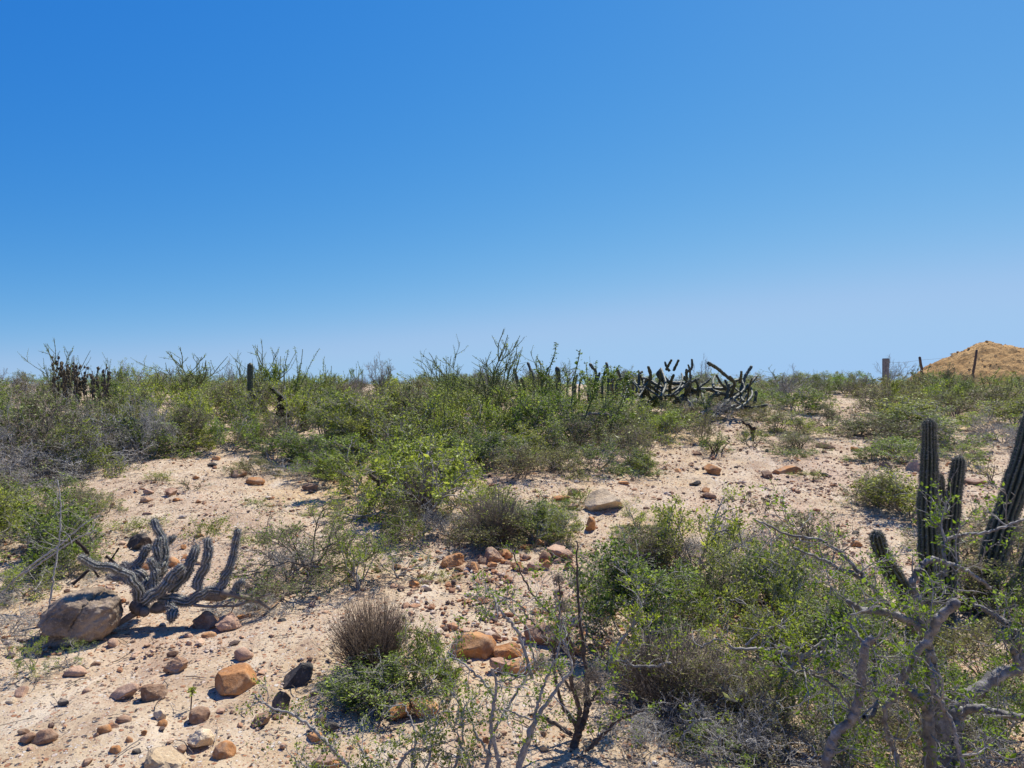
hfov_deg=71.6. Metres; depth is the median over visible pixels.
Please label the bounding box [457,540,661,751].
spindly shrub
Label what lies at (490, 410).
yellow green shrub
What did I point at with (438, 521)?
twig bush
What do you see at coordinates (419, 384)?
brown shrub
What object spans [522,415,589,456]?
green shrub
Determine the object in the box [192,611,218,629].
rock
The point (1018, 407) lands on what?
green shrub
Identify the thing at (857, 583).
green shrub
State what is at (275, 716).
rock
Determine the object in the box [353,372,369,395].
leafless shrub
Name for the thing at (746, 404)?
dusty shrub
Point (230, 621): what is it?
rock
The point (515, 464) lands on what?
brown shrub
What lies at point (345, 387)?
dry bush
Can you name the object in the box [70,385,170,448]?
dusty shrub
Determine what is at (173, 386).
wand shrub
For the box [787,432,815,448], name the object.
seedling
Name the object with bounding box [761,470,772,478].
rock
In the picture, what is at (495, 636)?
rock
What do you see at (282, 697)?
rock
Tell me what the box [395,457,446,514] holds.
shrub
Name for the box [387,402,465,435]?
brown shrub
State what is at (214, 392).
green shrub
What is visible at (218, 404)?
brown shrub
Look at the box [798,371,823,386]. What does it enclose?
wand shrub
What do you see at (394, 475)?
yellow green shrub
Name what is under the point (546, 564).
rock
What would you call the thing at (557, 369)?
young cactus
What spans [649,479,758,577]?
yellow green shrub
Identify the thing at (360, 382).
dry bush
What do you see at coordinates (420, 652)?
green shrub
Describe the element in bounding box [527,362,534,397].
young cactus
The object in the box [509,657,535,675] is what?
rock
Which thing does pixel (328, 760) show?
rock
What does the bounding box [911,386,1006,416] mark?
dusty shrub
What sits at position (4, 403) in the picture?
green shrub
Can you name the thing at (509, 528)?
dry bush
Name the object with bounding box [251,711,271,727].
rock
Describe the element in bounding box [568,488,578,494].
rock
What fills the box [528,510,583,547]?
green shrub
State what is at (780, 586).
green shrub
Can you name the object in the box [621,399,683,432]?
green shrub
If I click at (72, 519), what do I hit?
green shrub
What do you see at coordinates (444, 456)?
yellow green shrub
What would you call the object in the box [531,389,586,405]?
green shrub
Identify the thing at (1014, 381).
dusty shrub
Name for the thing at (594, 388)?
wand shrub
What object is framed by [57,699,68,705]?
rock
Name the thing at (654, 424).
green shrub
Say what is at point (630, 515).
yellow green shrub
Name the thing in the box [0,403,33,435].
yellow green shrub
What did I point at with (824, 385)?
branching shrub
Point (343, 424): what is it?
green shrub
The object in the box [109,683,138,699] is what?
rock
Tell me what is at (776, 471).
rock
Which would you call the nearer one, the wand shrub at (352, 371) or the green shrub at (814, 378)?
the wand shrub at (352, 371)
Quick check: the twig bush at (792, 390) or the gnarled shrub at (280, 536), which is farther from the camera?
the twig bush at (792, 390)
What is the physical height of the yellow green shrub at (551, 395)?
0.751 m
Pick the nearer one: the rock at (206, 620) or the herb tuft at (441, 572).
the rock at (206, 620)
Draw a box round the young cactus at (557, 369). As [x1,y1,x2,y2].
[555,366,560,404]
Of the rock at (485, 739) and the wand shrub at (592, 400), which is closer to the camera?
the rock at (485, 739)
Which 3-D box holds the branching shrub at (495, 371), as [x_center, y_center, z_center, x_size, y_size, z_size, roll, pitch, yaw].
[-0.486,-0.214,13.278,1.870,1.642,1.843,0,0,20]
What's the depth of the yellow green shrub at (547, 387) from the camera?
17.15 m
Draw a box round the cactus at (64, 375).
[51,356,111,408]
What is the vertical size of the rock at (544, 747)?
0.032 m
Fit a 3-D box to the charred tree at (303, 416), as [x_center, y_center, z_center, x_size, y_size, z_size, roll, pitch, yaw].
[-3.447,0.501,11.779,0.150,0.624,0.297,0,0,-13]
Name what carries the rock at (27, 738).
on the ground
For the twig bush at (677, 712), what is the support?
on the ground
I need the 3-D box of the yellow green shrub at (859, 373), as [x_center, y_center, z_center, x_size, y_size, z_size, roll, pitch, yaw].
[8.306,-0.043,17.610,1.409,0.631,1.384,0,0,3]
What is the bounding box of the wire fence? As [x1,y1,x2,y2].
[882,350,1023,388]
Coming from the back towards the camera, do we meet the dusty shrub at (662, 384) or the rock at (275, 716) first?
the dusty shrub at (662, 384)
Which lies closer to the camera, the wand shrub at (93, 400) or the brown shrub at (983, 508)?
the brown shrub at (983, 508)
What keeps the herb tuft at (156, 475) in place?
on the ground
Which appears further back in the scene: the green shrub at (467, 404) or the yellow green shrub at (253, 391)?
the yellow green shrub at (253, 391)
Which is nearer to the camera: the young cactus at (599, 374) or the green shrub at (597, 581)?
the green shrub at (597, 581)
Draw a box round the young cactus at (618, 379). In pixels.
[615,377,623,407]
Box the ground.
[0,384,1023,767]
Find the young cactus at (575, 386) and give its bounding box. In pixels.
[574,374,577,410]
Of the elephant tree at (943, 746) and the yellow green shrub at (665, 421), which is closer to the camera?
the elephant tree at (943, 746)
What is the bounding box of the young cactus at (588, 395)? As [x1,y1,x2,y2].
[587,377,590,403]
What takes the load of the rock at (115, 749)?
on the ground
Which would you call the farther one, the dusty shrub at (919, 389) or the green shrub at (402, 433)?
the dusty shrub at (919, 389)
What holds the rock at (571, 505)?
on the ground
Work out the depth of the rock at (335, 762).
3.06 m
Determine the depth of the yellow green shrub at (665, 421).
11.28 m
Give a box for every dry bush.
[309,571,420,676]
[331,377,366,399]
[346,375,368,387]
[444,480,548,544]
[566,601,783,724]
[609,529,689,564]
[696,635,784,717]
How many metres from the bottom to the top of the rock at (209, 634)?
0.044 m
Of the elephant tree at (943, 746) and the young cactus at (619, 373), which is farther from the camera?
the young cactus at (619, 373)
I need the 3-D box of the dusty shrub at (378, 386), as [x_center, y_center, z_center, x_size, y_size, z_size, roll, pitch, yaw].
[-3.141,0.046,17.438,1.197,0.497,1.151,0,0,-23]
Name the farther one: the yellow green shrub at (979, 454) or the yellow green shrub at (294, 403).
the yellow green shrub at (294, 403)
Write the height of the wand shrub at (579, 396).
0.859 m
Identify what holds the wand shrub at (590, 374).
on the ground
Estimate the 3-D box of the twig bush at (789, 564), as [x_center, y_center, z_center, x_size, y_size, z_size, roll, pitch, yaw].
[2.038,1.273,5.182,1.157,0.588,1.316,0,0,-11]
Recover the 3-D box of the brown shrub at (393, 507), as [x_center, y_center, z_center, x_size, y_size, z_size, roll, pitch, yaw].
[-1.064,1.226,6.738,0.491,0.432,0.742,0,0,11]
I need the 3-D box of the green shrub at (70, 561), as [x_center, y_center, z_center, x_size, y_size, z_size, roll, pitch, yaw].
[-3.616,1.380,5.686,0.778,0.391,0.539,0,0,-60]
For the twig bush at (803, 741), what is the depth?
3.21 m
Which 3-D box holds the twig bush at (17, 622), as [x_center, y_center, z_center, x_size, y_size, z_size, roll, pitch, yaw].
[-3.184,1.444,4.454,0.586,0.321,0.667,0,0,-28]
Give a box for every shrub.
[0,374,38,399]
[0,378,20,409]
[0,382,84,438]
[0,389,57,436]
[0,392,12,429]
[0,392,116,479]
[0,399,125,459]
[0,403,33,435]
[0,465,41,502]
[0,478,120,578]
[0,479,66,533]
[0,481,34,555]
[0,562,67,605]
[1,382,82,411]
[4,371,36,388]
[4,630,48,677]
[6,370,36,393]
[12,379,88,398]
[15,536,105,594]
[17,339,90,399]
[17,472,112,504]
[29,488,126,547]
[30,376,81,387]
[30,384,144,421]
[35,370,57,385]
[37,636,98,674]
[39,395,92,437]
[40,480,119,518]
[44,418,146,478]
[56,408,202,462]
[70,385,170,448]
[79,359,132,386]
[82,379,153,412]
[86,352,133,398]
[87,374,114,390]
[90,373,149,384]
[91,416,152,448]
[91,492,137,511]
[94,385,163,447]
[105,375,148,412]
[110,357,163,391]
[113,379,149,390]
[116,383,197,430]
[120,359,146,383]
[122,363,173,400]
[133,346,227,400]
[147,414,231,450]
[148,383,168,403]
[149,371,229,410]
[152,366,191,397]
[157,386,233,430]
[157,395,227,452]
[158,390,230,441]
[167,376,216,395]
[184,380,245,395]
[196,376,235,408]
[197,377,264,416]
[203,410,270,450]
[204,364,233,390]
[206,492,362,602]
[215,358,238,384]
[217,452,286,476]
[218,372,288,427]
[222,391,273,445]
[225,357,253,388]
[227,353,286,394]
[229,341,295,402]
[229,381,272,406]
[233,674,496,767]
[234,423,337,463]
[235,407,315,447]
[237,563,348,606]
[251,375,317,434]
[253,380,316,409]
[254,346,339,417]
[258,358,270,383]
[270,381,342,423]
[275,429,365,465]
[282,373,336,402]
[282,452,359,480]
[287,376,334,402]
[291,367,332,386]
[293,368,318,400]
[296,464,391,518]
[297,387,360,438]
[301,385,397,448]
[302,357,361,404]
[306,503,428,576]
[307,375,343,382]
[308,441,436,486]
[311,431,407,473]
[311,645,466,721]
[316,402,370,460]
[322,389,378,425]
[325,437,419,495]
[327,382,375,407]
[327,429,493,523]
[329,371,356,389]
[330,664,386,710]
[332,527,392,589]
[349,361,370,391]
[350,392,436,470]
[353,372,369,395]
[354,408,431,445]
[357,377,415,431]
[359,541,437,584]
[360,379,468,435]
[362,376,414,407]
[363,377,406,393]
[364,352,393,392]
[368,359,392,392]
[368,436,485,487]
[376,492,424,540]
[378,504,434,543]
[383,378,441,416]
[385,423,455,465]
[385,610,462,695]
[386,377,433,393]
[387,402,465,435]
[395,391,465,448]
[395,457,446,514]
[396,371,441,387]
[411,370,468,415]
[411,434,488,473]
[413,334,468,395]
[413,383,515,447]
[415,372,436,387]
[415,375,470,394]
[416,441,514,505]
[417,387,483,409]
[420,329,528,413]
[421,375,467,391]
[422,417,508,464]
[432,479,511,518]
[433,560,576,767]
[434,390,486,438]
[436,371,472,392]
[438,372,525,428]
[438,382,487,410]
[441,500,537,552]
[453,427,538,470]
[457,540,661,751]
[461,388,565,444]
[462,385,493,408]
[463,365,491,384]
[465,380,514,402]
[468,384,551,420]
[471,375,535,397]
[474,368,500,403]
[483,383,589,442]
[486,444,571,476]
[491,417,553,461]
[500,499,585,543]
[502,342,639,444]
[508,378,537,392]
[509,390,577,433]
[514,490,578,545]
[517,439,607,480]
[518,345,596,399]
[520,365,548,392]
[521,380,570,393]
[522,375,592,418]
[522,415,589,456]
[528,391,584,415]
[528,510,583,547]
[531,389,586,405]
[540,410,617,452]
[542,526,701,682]
[547,362,576,390]
[550,431,647,473]
[566,388,618,411]
[566,563,628,630]
[570,387,629,402]
[570,392,659,421]
[571,405,653,451]
[578,395,641,435]
[582,362,601,383]
[587,391,654,408]
[590,566,825,760]
[591,425,671,465]
[597,508,690,576]
[603,400,682,445]
[604,381,640,394]
[606,496,671,540]
[613,366,640,389]
[617,405,680,439]
[620,446,667,470]
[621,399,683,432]
[632,391,675,413]
[641,379,673,393]
[642,407,709,432]
[643,392,684,423]
[643,557,732,633]
[648,636,775,767]
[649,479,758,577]
[653,390,687,407]
[661,388,737,419]
[664,399,706,427]
[667,370,714,386]
[668,717,759,767]
[672,378,738,391]
[674,372,728,386]
[677,546,750,634]
[679,386,712,402]
[679,413,725,442]
[681,597,815,670]
[683,530,781,620]
[689,666,825,767]
[694,356,710,382]
[697,653,838,731]
[699,383,767,407]
[704,525,883,654]
[706,384,778,401]
[715,392,783,408]
[715,394,766,415]
[716,378,755,391]
[727,374,779,389]
[729,372,772,385]
[730,536,826,613]
[736,400,780,420]
[737,407,817,432]
[739,507,869,567]
[745,380,780,400]
[753,376,810,391]
[756,408,840,436]
[757,382,795,407]
[757,427,833,450]
[761,367,820,395]
[768,381,845,414]
[769,363,820,406]
[770,672,893,767]
[776,582,907,679]
[780,373,810,385]
[788,657,922,756]
[793,372,833,389]
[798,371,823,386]
[800,551,894,628]
[802,372,841,396]
[807,402,850,428]
[807,593,914,647]
[817,370,872,393]
[819,625,952,708]
[821,413,913,437]
[825,410,957,444]
[826,374,861,390]
[829,464,912,508]
[830,375,875,390]
[835,369,860,380]
[835,383,935,414]
[838,375,878,397]
[838,431,916,461]
[839,374,877,395]
[843,466,917,516]
[847,375,929,405]
[851,633,1023,734]
[855,383,943,404]
[855,391,950,423]
[861,435,945,463]
[866,697,1000,767]
[867,371,926,403]
[871,399,980,436]
[874,355,916,381]
[878,378,915,392]
[882,596,987,654]
[886,417,1009,451]
[894,522,1020,569]
[896,365,951,385]
[901,366,957,398]
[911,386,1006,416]
[912,611,1023,703]
[916,376,978,405]
[918,379,966,408]
[920,372,1002,405]
[933,361,958,391]
[936,369,1023,407]
[938,443,993,466]
[944,400,1020,430]
[947,542,1023,626]
[950,370,983,387]
[950,656,1023,764]
[956,374,1023,412]
[960,554,1023,636]
[961,493,1023,532]
[961,506,1023,569]
[967,382,1023,402]
[975,371,1014,386]
[977,393,1023,424]
[978,372,1023,389]
[988,377,1022,396]
[998,369,1023,386]
[1000,373,1020,385]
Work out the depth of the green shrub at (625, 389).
16.75 m
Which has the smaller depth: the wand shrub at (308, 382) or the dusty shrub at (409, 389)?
the dusty shrub at (409, 389)
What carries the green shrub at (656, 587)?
on the ground
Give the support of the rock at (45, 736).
on the ground
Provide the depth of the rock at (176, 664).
3.91 m
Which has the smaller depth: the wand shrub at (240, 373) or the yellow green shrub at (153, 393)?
the yellow green shrub at (153, 393)
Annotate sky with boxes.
[0,0,1023,383]
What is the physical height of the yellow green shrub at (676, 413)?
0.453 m
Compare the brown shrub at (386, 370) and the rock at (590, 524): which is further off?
the brown shrub at (386, 370)
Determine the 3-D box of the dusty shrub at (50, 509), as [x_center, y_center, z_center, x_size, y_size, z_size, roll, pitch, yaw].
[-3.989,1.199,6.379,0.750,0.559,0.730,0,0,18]
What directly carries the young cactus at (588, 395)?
on the ground
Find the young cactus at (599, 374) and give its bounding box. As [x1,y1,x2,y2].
[596,372,600,405]
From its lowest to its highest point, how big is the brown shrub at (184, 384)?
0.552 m
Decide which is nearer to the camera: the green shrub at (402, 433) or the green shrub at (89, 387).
the green shrub at (402, 433)
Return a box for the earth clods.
[929,340,1023,373]
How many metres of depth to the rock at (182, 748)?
3.14 m
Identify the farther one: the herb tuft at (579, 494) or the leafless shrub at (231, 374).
the leafless shrub at (231, 374)
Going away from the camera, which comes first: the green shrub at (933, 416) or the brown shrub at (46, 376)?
the green shrub at (933, 416)
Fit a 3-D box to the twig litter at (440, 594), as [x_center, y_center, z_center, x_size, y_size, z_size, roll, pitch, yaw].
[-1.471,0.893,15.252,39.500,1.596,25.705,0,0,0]
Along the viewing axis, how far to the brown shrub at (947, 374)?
15.86 m
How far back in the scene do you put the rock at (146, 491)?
7.94 m
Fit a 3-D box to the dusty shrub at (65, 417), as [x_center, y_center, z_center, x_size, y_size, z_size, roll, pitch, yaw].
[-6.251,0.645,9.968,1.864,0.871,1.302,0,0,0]
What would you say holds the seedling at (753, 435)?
on the ground
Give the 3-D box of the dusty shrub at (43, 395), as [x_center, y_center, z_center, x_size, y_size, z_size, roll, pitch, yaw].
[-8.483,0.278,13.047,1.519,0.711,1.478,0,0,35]
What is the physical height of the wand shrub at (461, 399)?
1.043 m
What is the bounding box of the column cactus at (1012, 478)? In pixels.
[867,414,1023,624]
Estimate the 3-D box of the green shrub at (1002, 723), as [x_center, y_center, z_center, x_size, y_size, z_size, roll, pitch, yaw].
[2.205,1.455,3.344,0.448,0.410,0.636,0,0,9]
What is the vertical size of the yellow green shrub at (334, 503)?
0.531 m
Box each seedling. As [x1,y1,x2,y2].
[187,686,196,709]
[430,658,461,698]
[442,532,461,554]
[698,435,739,453]
[737,427,770,447]
[747,495,774,511]
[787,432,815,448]
[972,455,1005,488]
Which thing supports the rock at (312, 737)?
on the ground
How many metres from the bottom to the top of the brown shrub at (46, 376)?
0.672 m
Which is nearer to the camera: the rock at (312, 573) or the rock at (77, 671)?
the rock at (77, 671)
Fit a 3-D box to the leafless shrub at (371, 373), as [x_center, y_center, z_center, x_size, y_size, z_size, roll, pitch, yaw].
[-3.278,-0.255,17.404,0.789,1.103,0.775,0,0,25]
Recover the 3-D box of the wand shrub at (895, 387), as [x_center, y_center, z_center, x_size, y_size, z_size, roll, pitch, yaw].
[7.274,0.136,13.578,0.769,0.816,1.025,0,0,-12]
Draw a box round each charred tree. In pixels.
[253,390,269,426]
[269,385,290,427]
[300,397,308,429]
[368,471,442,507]
[572,412,614,440]
[742,420,755,437]
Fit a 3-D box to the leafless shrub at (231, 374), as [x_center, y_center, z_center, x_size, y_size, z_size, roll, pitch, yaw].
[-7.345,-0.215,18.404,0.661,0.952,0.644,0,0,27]
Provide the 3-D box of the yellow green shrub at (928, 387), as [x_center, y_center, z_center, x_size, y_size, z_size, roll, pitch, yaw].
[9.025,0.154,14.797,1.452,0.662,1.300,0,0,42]
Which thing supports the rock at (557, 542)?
on the ground
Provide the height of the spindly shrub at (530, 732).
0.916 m
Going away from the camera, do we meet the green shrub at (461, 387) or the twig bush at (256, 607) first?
the twig bush at (256, 607)
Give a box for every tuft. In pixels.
[98,511,174,536]
[135,469,175,481]
[173,474,216,489]
[177,509,248,541]
[227,528,264,543]
[239,497,273,508]
[419,566,463,583]
[485,485,582,515]
[552,497,585,514]
[558,483,592,504]
[604,461,677,478]
[695,431,734,452]
[732,427,767,441]
[760,442,823,457]
[786,468,827,479]
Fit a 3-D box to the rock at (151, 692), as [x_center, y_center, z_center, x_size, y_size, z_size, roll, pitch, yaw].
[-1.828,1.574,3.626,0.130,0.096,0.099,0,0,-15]
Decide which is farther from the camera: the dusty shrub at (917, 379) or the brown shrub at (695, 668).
the dusty shrub at (917, 379)
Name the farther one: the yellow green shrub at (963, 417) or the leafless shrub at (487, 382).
the leafless shrub at (487, 382)
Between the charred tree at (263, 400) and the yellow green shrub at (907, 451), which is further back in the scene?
the charred tree at (263, 400)
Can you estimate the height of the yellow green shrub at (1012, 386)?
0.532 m
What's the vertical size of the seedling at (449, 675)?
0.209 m
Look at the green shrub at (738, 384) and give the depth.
16.98 m
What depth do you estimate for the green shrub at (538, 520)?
6.42 m
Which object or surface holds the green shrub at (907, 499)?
on the ground
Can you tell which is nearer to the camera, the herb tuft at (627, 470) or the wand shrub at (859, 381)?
the herb tuft at (627, 470)
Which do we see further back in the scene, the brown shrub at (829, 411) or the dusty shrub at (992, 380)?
the dusty shrub at (992, 380)
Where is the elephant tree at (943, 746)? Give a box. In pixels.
[746,470,1023,767]
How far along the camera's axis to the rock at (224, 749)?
3.10 m
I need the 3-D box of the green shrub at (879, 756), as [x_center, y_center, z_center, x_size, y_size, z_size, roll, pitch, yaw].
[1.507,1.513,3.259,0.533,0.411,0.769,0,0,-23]
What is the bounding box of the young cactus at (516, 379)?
[514,371,520,396]
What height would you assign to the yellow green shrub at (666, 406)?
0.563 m
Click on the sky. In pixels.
(818, 186)
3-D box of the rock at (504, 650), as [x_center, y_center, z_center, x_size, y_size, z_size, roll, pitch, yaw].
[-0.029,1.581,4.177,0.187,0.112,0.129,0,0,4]
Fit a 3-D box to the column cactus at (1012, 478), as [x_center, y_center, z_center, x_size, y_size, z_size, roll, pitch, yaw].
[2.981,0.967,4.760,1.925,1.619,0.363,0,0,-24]
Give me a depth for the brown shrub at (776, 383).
17.52 m
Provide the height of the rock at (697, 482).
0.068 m
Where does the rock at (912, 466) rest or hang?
on the ground
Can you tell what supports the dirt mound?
on the ground
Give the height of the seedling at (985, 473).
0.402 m
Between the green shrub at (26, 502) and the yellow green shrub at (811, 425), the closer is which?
the green shrub at (26, 502)
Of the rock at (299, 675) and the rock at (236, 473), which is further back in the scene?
the rock at (236, 473)
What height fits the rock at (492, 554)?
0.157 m
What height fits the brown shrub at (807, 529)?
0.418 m
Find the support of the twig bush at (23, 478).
on the ground
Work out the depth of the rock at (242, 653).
4.07 m
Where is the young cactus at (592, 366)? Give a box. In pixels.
[589,363,596,384]
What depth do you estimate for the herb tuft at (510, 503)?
7.21 m
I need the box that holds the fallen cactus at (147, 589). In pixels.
[71,517,271,626]
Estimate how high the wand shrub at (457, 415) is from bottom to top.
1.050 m
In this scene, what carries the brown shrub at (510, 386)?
on the ground
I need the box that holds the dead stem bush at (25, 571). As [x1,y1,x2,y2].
[0,472,119,604]
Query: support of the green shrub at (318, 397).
on the ground
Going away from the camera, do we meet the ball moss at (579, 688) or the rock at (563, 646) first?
the ball moss at (579, 688)
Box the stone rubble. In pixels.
[0,405,1022,657]
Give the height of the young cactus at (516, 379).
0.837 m
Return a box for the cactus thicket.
[610,359,767,419]
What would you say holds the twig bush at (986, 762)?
on the ground
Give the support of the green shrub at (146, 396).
on the ground
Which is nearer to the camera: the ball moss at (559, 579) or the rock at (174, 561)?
the ball moss at (559, 579)
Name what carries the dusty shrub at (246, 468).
on the ground
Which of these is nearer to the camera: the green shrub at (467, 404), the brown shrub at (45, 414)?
the brown shrub at (45, 414)
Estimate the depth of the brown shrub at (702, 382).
17.08 m
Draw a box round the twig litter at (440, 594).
[0,388,1023,767]
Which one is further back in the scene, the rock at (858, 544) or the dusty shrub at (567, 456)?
the dusty shrub at (567, 456)
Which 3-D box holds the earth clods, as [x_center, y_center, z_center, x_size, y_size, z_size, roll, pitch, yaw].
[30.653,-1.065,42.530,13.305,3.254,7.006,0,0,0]
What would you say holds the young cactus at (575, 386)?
on the ground
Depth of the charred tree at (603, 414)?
11.09 m
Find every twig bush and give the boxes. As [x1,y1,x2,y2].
[0,393,69,470]
[0,414,68,481]
[0,577,25,609]
[0,604,44,650]
[1,376,35,394]
[1,446,67,495]
[5,454,124,488]
[12,515,109,567]
[13,382,93,403]
[15,426,157,478]
[44,386,113,419]
[48,396,157,461]
[77,555,113,584]
[106,388,179,460]
[206,591,295,625]
[239,523,331,593]
[262,450,341,481]
[412,497,479,541]
[596,698,703,767]
[629,660,761,758]
[637,523,715,576]
[657,678,793,767]
[679,395,750,420]
[686,498,780,557]
[699,524,884,617]
[719,691,866,767]
[759,373,827,398]
[796,373,834,391]
[818,644,927,746]
[913,686,1023,767]
[965,405,1018,445]
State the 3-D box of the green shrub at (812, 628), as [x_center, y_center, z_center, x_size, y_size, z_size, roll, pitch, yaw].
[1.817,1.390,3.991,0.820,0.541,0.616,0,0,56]
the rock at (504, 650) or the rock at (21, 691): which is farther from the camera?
the rock at (504, 650)
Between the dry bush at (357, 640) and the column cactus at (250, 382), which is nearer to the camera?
the dry bush at (357, 640)
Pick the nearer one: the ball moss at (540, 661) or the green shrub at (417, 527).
the ball moss at (540, 661)
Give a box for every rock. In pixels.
[6,696,16,703]
[14,686,28,696]
[17,728,29,734]
[19,732,35,743]
[31,728,58,744]
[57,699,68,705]
[63,665,86,676]
[81,757,92,766]
[82,688,92,693]
[90,661,100,665]
[96,724,111,734]
[107,638,118,647]
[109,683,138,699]
[109,745,120,754]
[110,723,118,728]
[115,715,131,722]
[125,736,132,742]
[126,533,151,549]
[131,748,140,753]
[140,497,152,502]
[140,684,167,702]
[141,730,146,735]
[142,562,148,569]
[143,489,153,494]
[144,745,184,767]
[153,709,165,719]
[157,719,167,726]
[162,656,187,674]
[165,487,176,495]
[166,651,178,656]
[168,557,179,566]
[177,744,186,752]
[187,728,214,747]
[189,706,209,724]
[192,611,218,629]
[201,631,216,637]
[207,462,216,466]
[212,740,235,759]
[215,612,241,631]
[215,663,257,695]
[217,708,224,712]
[230,469,246,477]
[234,647,253,660]
[236,614,250,618]
[246,477,264,484]
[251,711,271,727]
[271,691,290,714]
[272,714,283,719]
[283,662,312,688]
[301,563,325,574]
[302,483,317,490]
[307,732,321,742]
[311,752,345,767]
[315,716,326,724]
[323,722,339,731]
[327,759,338,767]
[390,701,411,720]
[409,581,418,586]
[410,698,439,718]
[440,553,463,567]
[450,631,495,658]
[454,566,463,571]
[466,561,479,568]
[470,562,478,570]
[478,556,487,564]
[483,737,488,743]
[484,546,503,561]
[487,562,496,567]
[489,657,510,673]
[492,633,500,639]
[492,642,522,658]
[498,549,509,556]
[505,551,512,558]
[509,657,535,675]
[510,561,522,571]
[519,544,532,549]
[523,554,530,560]
[524,622,570,645]
[527,561,542,569]
[534,538,544,545]
[539,550,551,562]
[539,743,549,750]
[542,560,550,569]
[546,544,572,559]
[550,540,563,545]
[554,495,569,500]
[562,643,570,655]
[564,561,575,569]
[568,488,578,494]
[568,503,579,508]
[573,640,586,655]
[584,488,622,510]
[586,516,595,530]
[618,481,629,483]
[689,480,700,484]
[702,487,709,492]
[702,492,716,498]
[704,463,721,474]
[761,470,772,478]
[771,469,779,473]
[778,465,800,473]
[815,442,835,448]
[850,540,862,546]
[879,462,891,468]
[905,459,919,471]
[964,477,986,484]
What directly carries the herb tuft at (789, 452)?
on the ground
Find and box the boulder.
[37,586,123,649]
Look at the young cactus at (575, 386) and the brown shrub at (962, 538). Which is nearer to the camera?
the brown shrub at (962, 538)
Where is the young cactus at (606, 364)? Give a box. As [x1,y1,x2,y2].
[605,362,609,398]
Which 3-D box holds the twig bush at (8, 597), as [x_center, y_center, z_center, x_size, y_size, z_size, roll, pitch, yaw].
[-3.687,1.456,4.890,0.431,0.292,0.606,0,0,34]
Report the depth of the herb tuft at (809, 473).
8.80 m
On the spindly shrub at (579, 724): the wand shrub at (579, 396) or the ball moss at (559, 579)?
the ball moss at (559, 579)
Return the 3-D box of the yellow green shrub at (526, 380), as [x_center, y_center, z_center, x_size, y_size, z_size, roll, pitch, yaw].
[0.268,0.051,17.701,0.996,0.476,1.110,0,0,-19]
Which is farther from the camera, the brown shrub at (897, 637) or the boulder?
the boulder
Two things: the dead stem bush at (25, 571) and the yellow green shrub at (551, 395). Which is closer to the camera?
the dead stem bush at (25, 571)
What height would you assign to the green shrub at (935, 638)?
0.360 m
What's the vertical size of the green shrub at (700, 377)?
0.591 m
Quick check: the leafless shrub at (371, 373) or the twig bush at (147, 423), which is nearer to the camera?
the twig bush at (147, 423)
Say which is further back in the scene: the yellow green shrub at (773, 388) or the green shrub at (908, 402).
the yellow green shrub at (773, 388)
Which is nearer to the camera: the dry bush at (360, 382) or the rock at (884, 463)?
the rock at (884, 463)
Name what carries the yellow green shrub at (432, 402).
on the ground
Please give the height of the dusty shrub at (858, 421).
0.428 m
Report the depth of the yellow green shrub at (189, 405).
10.86 m
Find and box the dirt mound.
[915,341,1023,387]
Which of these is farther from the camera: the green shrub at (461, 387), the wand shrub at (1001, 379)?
the wand shrub at (1001, 379)
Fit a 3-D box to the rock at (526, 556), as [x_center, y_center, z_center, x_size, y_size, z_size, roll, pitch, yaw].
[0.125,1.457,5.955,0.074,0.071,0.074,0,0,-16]
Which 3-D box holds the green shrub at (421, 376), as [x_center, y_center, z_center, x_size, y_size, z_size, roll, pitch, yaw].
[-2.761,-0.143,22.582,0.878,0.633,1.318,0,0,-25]
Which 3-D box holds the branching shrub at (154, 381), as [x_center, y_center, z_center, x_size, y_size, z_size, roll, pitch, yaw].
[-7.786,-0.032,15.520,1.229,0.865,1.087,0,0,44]
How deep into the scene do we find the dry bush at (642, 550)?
5.91 m
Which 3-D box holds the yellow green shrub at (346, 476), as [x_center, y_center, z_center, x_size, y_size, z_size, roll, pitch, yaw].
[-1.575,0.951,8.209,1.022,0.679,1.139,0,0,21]
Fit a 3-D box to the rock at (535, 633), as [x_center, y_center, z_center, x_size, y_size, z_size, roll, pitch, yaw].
[0.228,1.557,4.393,0.315,0.171,0.214,0,0,22]
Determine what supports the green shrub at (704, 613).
on the ground
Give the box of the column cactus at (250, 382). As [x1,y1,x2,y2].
[247,363,253,421]
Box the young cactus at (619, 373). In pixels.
[616,369,623,392]
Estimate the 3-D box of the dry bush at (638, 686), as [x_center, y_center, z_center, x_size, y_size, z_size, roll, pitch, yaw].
[0.812,1.410,3.698,0.959,0.518,0.896,0,0,-31]
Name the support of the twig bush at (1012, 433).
on the ground
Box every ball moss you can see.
[530,652,548,672]
[550,596,572,621]
[551,570,567,586]
[557,665,603,707]
[584,659,614,691]
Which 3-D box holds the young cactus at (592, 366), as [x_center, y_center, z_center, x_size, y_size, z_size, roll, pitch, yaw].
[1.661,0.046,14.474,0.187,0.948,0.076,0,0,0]
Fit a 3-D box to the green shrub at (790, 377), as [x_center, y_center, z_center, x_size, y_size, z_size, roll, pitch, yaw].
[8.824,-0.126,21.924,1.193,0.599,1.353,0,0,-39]
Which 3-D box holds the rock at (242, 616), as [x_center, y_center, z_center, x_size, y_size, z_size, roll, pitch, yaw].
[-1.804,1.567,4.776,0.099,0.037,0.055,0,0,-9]
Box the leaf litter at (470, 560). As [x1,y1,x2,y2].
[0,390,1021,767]
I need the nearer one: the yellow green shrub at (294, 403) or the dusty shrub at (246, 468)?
the dusty shrub at (246, 468)
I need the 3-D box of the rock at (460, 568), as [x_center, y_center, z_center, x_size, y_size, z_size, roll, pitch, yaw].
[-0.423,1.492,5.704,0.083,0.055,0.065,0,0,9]
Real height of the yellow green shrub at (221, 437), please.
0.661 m
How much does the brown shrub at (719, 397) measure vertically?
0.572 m

